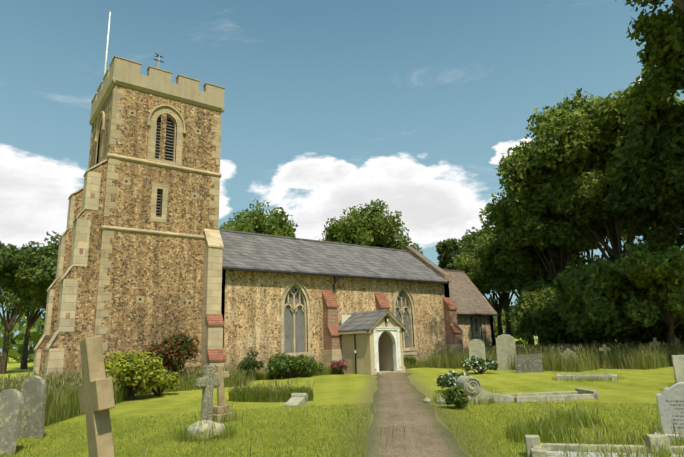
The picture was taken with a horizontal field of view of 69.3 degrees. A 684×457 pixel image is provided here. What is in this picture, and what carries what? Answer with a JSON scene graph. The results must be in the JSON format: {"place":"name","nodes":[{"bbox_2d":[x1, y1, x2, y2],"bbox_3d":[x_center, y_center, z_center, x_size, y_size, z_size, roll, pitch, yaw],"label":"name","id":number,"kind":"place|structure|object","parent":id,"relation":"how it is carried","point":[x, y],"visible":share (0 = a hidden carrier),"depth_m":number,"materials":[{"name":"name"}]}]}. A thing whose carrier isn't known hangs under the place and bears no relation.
{"place":"outdoors","nodes":[
{"label":"outdoors","id":0,"kind":"place"},
{"bbox_2d":[236,346,264,380],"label":"shrub","id":1,"kind":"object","parent":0,"point":[249,362],"depth_m":22.77,"materials":[{"name":"green plant"}]},
{"bbox_2d":[265,353,318,378],"bbox_3d":[-2.580,6.630,23.965,2.897,1.228,1.702,8,-16,-36],"label":"bush","id":2,"kind":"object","parent":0,"point":[284,364],"depth_m":23.63,"materials":[{"name":"green plant"}]},
{"bbox_2d":[0,337,675,456],"bbox_3d":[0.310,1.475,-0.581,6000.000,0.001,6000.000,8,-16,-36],"label":"ground","id":3,"kind":"structure","parent":0,"point":[639,386],"depth_m":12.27,"materials":[{"name":"green plant"}]},
{"bbox_2d":[0,389,23,454],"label":"gravestone","id":4,"kind":"object","parent":3,"relation":"on","point":[11,403],"visible":1,"depth_m":8.10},
{"bbox_2d":[3,291,46,368],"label":"tree","id":5,"kind":"object","parent":3,"relation":"on","point":[31,320],"depth_m":50.95,"materials":[{"name":"brown plant"}]},
{"bbox_2d":[0,241,56,373],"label":"tree","id":6,"kind":"object","parent":3,"relation":"on","point":[32,273],"depth_m":40.43,"materials":[{"name":"green plant"}]},
{"bbox_2d":[18,375,45,438],"bbox_3d":[-5.935,3.490,9.486,0.550,1.300,0.090,-4,-8,18],"label":"gravestone","id":7,"kind":"object","parent":3,"relation":"on","point":[33,390],"visible":0.77,"depth_m":9.44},
{"bbox_2d":[19,231,60,308],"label":"tree","id":8,"kind":"object","parent":3,"relation":"on","point":[51,250],"depth_m":46.31,"materials":[{"name":"green plant"}]},
{"bbox_2d":[0,368,134,426],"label":"long grass","id":9,"kind":"structure","parent":3,"relation":"on","point":[62,403],"depth_m":12.57,"materials":[{"name":"plant"}]},
{"bbox_2d":[78,336,114,456],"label":"stone cross","id":10,"kind":"object","parent":3,"relation":"on","point":[96,397],"visible":1,"depth_m":4.50,"materials":[{"name":"beige stone"}]},
{"bbox_2d":[14,362,252,394],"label":"tall grass","id":11,"kind":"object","parent":3,"relation":"on","point":[187,379],"visible":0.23,"depth_m":19.57,"materials":[{"name":"plant"}]},
{"bbox_2d":[103,347,167,400],"bbox_3d":[-6.804,4.732,16.187,2.060,1.685,2.008,8,-16,-36],"label":"golden shrub","id":12,"kind":"object","parent":3,"relation":"on","point":[135,368],"depth_m":15.87,"materials":[{"name":"yellow plant"}]},
{"bbox_2d":[138,367,180,395],"bbox_3d":[-6.498,5.327,17.252,1.598,0.985,1.332,8,-16,-36],"label":"golden shrub","id":13,"kind":"object","parent":3,"relation":"on","point":[171,381],"depth_m":17.16,"materials":[{"name":"plant"}]},
{"bbox_2d":[140,331,198,374],"bbox_3d":[-6.964,5.310,20.039,2.343,2.291,2.188,8,-16,-36],"label":"photinia shrub","id":14,"kind":"object","parent":3,"relation":"on","point":[175,349],"depth_m":19.83,"materials":[{"name":"plant"}]},
{"bbox_2d":[171,407,237,443],"bbox_3d":[-2.456,3.482,8.926,1.151,0.541,1.107,-6,-14,17],"label":"grass tuft","id":15,"kind":"object","parent":3,"relation":"on","point":[185,435],"visible":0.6,"depth_m":8.64,"materials":[{"name":"plant"}]},
{"bbox_2d":[187,420,225,438],"bbox_3d":[-2.438,3.580,8.921,0.635,0.288,0.733,-10,-15,32],"label":"cross base stone","id":16,"kind":"object","parent":3,"relation":"on","point":[208,423],"visible":0.62,"depth_m":8.72,"materials":[{"name":"grey stone"}]},
{"bbox_2d":[196,365,219,420],"bbox_3d":[-2.454,3.017,9.045,0.130,1.000,0.460,-12,-19,38],"label":"stone cross","id":17,"kind":"object","parent":16,"relation":"on","point":[208,381],"visible":0.85,"depth_m":8.98,"materials":[{"name":"grey stone"}]},
{"bbox_2d":[212,365,233,421],"bbox_3d":[-2.684,3.629,10.945,0.420,1.180,0.333,5,-14,-45],"label":"stone cross","id":18,"kind":"object","parent":3,"relation":"on","point":[220,406],"visible":0.75,"depth_m":10.88,"materials":[{"name":"beige stone"}]},
{"bbox_2d":[212,403,238,421],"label":"grass tuft","id":19,"kind":"object","parent":3,"relation":"on","point":[235,418],"visible":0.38,"depth_m":10.64,"materials":[{"name":"plant"}]},
{"bbox_2d":[219,198,297,237],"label":"tree","id":20,"kind":"object","parent":3,"relation":"on","point":[276,224],"visible":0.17,"depth_m":44.02,"materials":[{"name":"green plant"}]},
{"bbox_2d":[33,12,497,376],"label":"church","id":21,"kind":"structure","parent":3,"relation":"on","point":[150,252],"depth_m":24.09,"materials":[{"name":"stone"}]},
{"bbox_2d":[226,378,314,402],"bbox_3d":[-2.086,4.718,14.571,2.906,0.651,1.320,-5,-13,11],"label":"grass mound","id":22,"kind":"object","parent":3,"relation":"on","point":[254,393],"depth_m":14.21,"materials":[{"name":"plant"}]},
{"bbox_2d":[284,393,307,406],"bbox_3d":[-1.216,4.543,13.142,0.440,0.293,0.575,-7,-14,23],"label":"gravestone","id":23,"kind":"object","parent":3,"relation":"on","point":[297,399],"visible":0.96,"depth_m":13.12,"materials":[{"name":"grey stone"}]},
{"bbox_2d":[113,390,500,456],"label":"grass wisps","id":24,"kind":"object","parent":3,"relation":"on","point":[205,435],"depth_m":5.21,"materials":[{"name":"plant"}]},
{"bbox_2d":[0,294,620,363],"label":"hedge","id":25,"kind":"object","parent":3,"relation":"on","point":[35,336],"visible":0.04,"depth_m":85.11,"materials":[{"name":"green plant"}]},
{"bbox_2d":[303,357,324,372],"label":"shrub","id":26,"kind":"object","parent":3,"relation":"on","point":[319,367],"depth_m":25.04,"materials":[{"name":"green plant"}]},
{"bbox_2d":[234,359,429,380],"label":"tall grass","id":27,"kind":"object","parent":3,"relation":"on","point":[276,375],"visible":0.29,"depth_m":24.76,"materials":[{"name":"plant"}]},
{"bbox_2d":[330,358,348,374],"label":"flowering bush","id":28,"kind":"object","parent":3,"relation":"on","point":[341,364],"depth_m":25.31,"materials":[{"name":"pink plant"}]},
{"bbox_2d":[319,199,422,253],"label":"tree","id":29,"kind":"object","parent":3,"relation":"on","point":[355,227],"depth_m":43.91,"materials":[{"name":"green plant"}]},
{"bbox_2d":[437,243,456,269],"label":"conifer tree","id":30,"kind":"object","parent":3,"relation":"on","point":[447,258],"depth_m":47.10,"materials":[{"name":"green plant"}]},
{"bbox_2d":[436,370,471,388],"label":"grave shrub","id":31,"kind":"object","parent":3,"relation":"on","point":[449,378],"depth_m":14.90,"materials":[{"name":"green plant"}]},
{"bbox_2d":[441,385,469,408],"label":"grave shrub","id":32,"kind":"object","parent":3,"relation":"on","point":[458,396],"depth_m":11.45,"materials":[{"name":"green plant"}]},
{"bbox_2d":[435,234,483,263],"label":"tree","id":33,"kind":"object","parent":3,"relation":"on","point":[466,244],"visible":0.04,"depth_m":53.39,"materials":[{"name":"green plant"}]},
{"bbox_2d":[432,383,502,405],"bbox_3d":[3.211,4.227,12.817,1.899,0.484,1.904,8,-16,-36],"label":"grass tuft","id":34,"kind":"object","parent":3,"relation":"on","point":[470,400],"visible":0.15,"depth_m":12.29,"materials":[{"name":"plant"}]},
{"bbox_2d":[468,339,486,370],"bbox_3d":[6.906,6.506,25.232,0.800,1.700,0.110,-7,-17,21],"label":"gravestone","id":35,"kind":"object","parent":3,"relation":"on","point":[477,348],"visible":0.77,"depth_m":25.27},
{"bbox_2d":[460,355,497,373],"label":"grave shrub","id":36,"kind":"object","parent":3,"relation":"on","point":[474,363],"depth_m":22.33,"materials":[{"name":"plant"}]},
{"bbox_2d":[447,242,526,335],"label":"tree","id":37,"kind":"object","parent":3,"relation":"on","point":[484,278],"depth_m":47.38,"materials":[{"name":"green plant"}]},
{"bbox_2d":[465,227,512,336],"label":"tree","id":38,"kind":"object","parent":3,"relation":"on","point":[506,304],"depth_m":56.29,"materials":[{"name":"plant"}]},
{"bbox_2d":[496,334,515,369],"bbox_3d":[8.184,6.230,24.661,0.920,1.900,0.120,-3,-11,15],"label":"gravestone","id":39,"kind":"object","parent":3,"relation":"on","point":[505,343],"visible":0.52,"depth_m":24.63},
{"bbox_2d":[472,227,582,340],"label":"tree","id":40,"kind":"object","parent":3,"relation":"on","point":[497,256],"depth_m":43.29,"materials":[{"name":"green plant"}]},
{"bbox_2d":[456,375,599,404],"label":"grave kerb","id":41,"kind":"structure","parent":3,"relation":"on","point":[468,384],"depth_m":12.31,"materials":[{"name":"grey stone"}]},
{"bbox_2d":[514,354,542,372],"bbox_3d":[8.517,6.234,22.559,1.150,0.930,0.160,-6,-22,18],"label":"gravestone","id":42,"kind":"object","parent":3,"relation":"on","point":[528,363],"depth_m":22.51,"materials":[{"name":"grey stone"}]},
{"bbox_2d":[477,230,579,345],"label":"tree","id":43,"kind":"object","parent":3,"relation":"on","point":[487,238],"depth_m":51.10,"materials":[{"name":"green plant"}]},
{"bbox_2d":[512,280,567,347],"bbox_3d":[16.163,6.451,35.687,6.579,6.083,7.036,8,-16,-36],"label":"tree","id":44,"kind":"object","parent":3,"relation":"on","point":[539,304],"depth_m":35.54,"materials":[{"name":"green plant"}]},
{"bbox_2d":[500,406,584,443],"bbox_3d":[3.141,3.054,7.872,1.257,0.548,1.328,8,-16,-36],"label":"grass tuft","id":45,"kind":"object","parent":3,"relation":"on","point":[540,431],"visible":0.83,"depth_m":7.69,"materials":[{"name":"plant"}]},
{"bbox_2d":[478,176,626,287],"bbox_3d":[17.882,2.596,40.250,12.152,15.497,10.550,8,-16,-36],"label":"tree","id":46,"kind":"object","parent":3,"relation":"on","point":[532,226],"depth_m":38.50,"materials":[{"name":"green plant"}]},
{"bbox_2d":[424,339,683,371],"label":"long grass","id":47,"kind":"structure","parent":3,"relation":"on","point":[633,355],"depth_m":23.83,"materials":[{"name":"plant"}]},
{"bbox_2d":[562,348,574,365],"bbox_3d":[10.774,6.255,23.451,0.600,1.145,0.100,-7,-10,23],"label":"headstone","id":48,"kind":"object","parent":3,"relation":"on","point":[569,354],"visible":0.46,"depth_m":23.46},
{"bbox_2d":[543,399,603,428],"bbox_3d":[4.261,3.334,9.110,1.044,0.488,1.086,-5,-13,15],"label":"grass tuft","id":49,"kind":"object","parent":3,"relation":"on","point":[565,415],"visible":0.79,"depth_m":8.96,"materials":[{"name":"plant"}]},
{"bbox_2d":[506,194,650,268],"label":"tree","id":50,"kind":"object","parent":3,"relation":"on","point":[625,236],"depth_m":49.61,"materials":[{"name":"green plant"}]},
{"bbox_2d":[555,374,616,380],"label":"grave kerb","id":51,"kind":"structure","parent":3,"relation":"on","point":[586,375],"depth_m":17.79,"materials":[{"name":"grey stone"}]},
{"bbox_2d":[551,366,623,381],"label":"grass tuft","id":52,"kind":"object","parent":3,"relation":"on","point":[588,379],"visible":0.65,"depth_m":17.46,"materials":[{"name":"plant"}]},
{"bbox_2d":[494,88,683,336],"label":"tree","id":53,"kind":"object","parent":3,"relation":"on","point":[568,152],"depth_m":35.93,"materials":[{"name":"green plant"}]},
{"bbox_2d":[504,220,683,349],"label":"hedge foliage","id":54,"kind":"object","parent":3,"relation":"on","point":[659,329],"visible":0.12,"depth_m":34.53,"materials":[{"name":"green plant"}]},
{"bbox_2d":[552,258,649,349],"bbox_3d":[14.827,4.897,28.513,6.932,5.963,5.496,8,-16,-36],"label":"tree","id":55,"kind":"object","parent":3,"relation":"on","point":[590,304],"depth_m":27.48,"materials":[{"name":"green plant"}]},
{"bbox_2d":[525,435,683,456],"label":"grave kerb","id":56,"kind":"structure","parent":3,"relation":"on","point":[535,447],"depth_m":6.42,"materials":[{"name":"grey stone"}]},
{"bbox_2d":[645,434,671,452],"bbox_3d":[4.025,2.740,6.308,0.220,0.200,0.256,-5,-13,15],"label":"stone block","id":57,"kind":"object","parent":56,"relation":"on","point":[655,439],"depth_m":6.23,"materials":[{"name":"grey stone"}]},
{"bbox_2d":[599,345,612,368],"bbox_3d":[12.584,6.099,23.602,0.500,1.100,0.384,-7,-14,21],"label":"grave cross","id":58,"kind":"object","parent":3,"relation":"on","point":[604,348],"visible":0.69,"depth_m":23.56,"materials":[{"name":"grey stone"}]},
{"bbox_2d":[550,419,683,456],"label":"grass tuft","id":59,"kind":"object","parent":3,"relation":"on","point":[661,453],"visible":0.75,"depth_m":6.29,"materials":[{"name":"plant"}]},
{"bbox_2d":[602,99,683,237],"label":"tree","id":60,"kind":"object","parent":3,"relation":"on","point":[658,147],"depth_m":31.47,"materials":[{"name":"green plant"}]},
{"bbox_2d":[612,241,683,352],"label":"tree","id":61,"kind":"object","parent":3,"relation":"on","point":[638,266],"depth_m":24.88,"materials":[{"name":"green plant"}]},
{"bbox_2d":[613,3,683,127],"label":"tree","id":62,"kind":"object","parent":3,"relation":"on","point":[662,32],"visible":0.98,"depth_m":28.80,"materials":[{"name":"green plant"}]},
{"bbox_2d":[615,0,683,13],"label":"tree","id":63,"kind":"object","parent":3,"relation":"on","point":[644,3],"depth_m":27.58,"materials":[{"name":"green plant"}]},
{"bbox_2d":[649,337,660,350],"bbox_3d":[15.779,6.156,24.849,0.500,1.350,0.384,-8,-14,29],"label":"grave cross","id":64,"kind":"object","parent":3,"relation":"on","point":[654,342],"visible":0.4,"depth_m":24.88,"materials":[{"name":"grey stone"}]},
{"bbox_2d":[648,419,683,445],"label":"grass tuft","id":65,"kind":"object","parent":3,"relation":"on","point":[654,429],"visible":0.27,"depth_m":7.45,"materials":[{"name":"plant"}]},
{"bbox_2d":[654,382,683,444],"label":"granite headstone","id":66,"kind":"object","parent":3,"relation":"on","point":[670,402],"visible":0.69,"depth_m":7.22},
{"bbox_2d":[674,335,679,348],"bbox_3d":[17.299,6.236,25.631,0.500,1.450,0.384,-9,-15,24],"label":"grave cross","id":67,"kind":"object","parent":3,"relation":"on","point":[677,340],"visible":0.29,"depth_m":25.62,"materials":[{"name":"grey stone"}]},
{"bbox_2d":[671,355,683,382],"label":"gravestone","id":68,"kind":"object","parent":3,"relation":"on","point":[678,363],"visible":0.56,"depth_m":13.62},
{"bbox_2d":[0,0,683,352],"label":"sky","id":69,"kind":"structure","parent":0,"point":[331,106],"materials":[{"name":"blue"}]},
{"bbox_2d":[403,356,416,364],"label":"bush","id":70,"kind":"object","parent":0,"point":[411,359],"depth_m":29.28,"materials":[{"name":"green plant"}]},
{"bbox_2d":[363,373,468,456],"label":"path","id":71,"kind":"structure","parent":0,"point":[415,414],"depth_m":9.32,"materials":[{"name":"brown gravel"}]},
{"bbox_2d":[423,398,430,402],"bbox_3d":[2.211,4.470,12.861,0.220,0.134,0.213,8,-16,-36],"label":"stone","id":72,"kind":"object","parent":71,"relation":"on","point":[426,400],"visible":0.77,"depth_m":12.79,"materials":[{"name":"grey stone"}]},
{"bbox_2d":[641,220,670,251],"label":"tree","id":73,"kind":"object","parent":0,"point":[651,241],"depth_m":45.43,"materials":[{"name":"green plant"}]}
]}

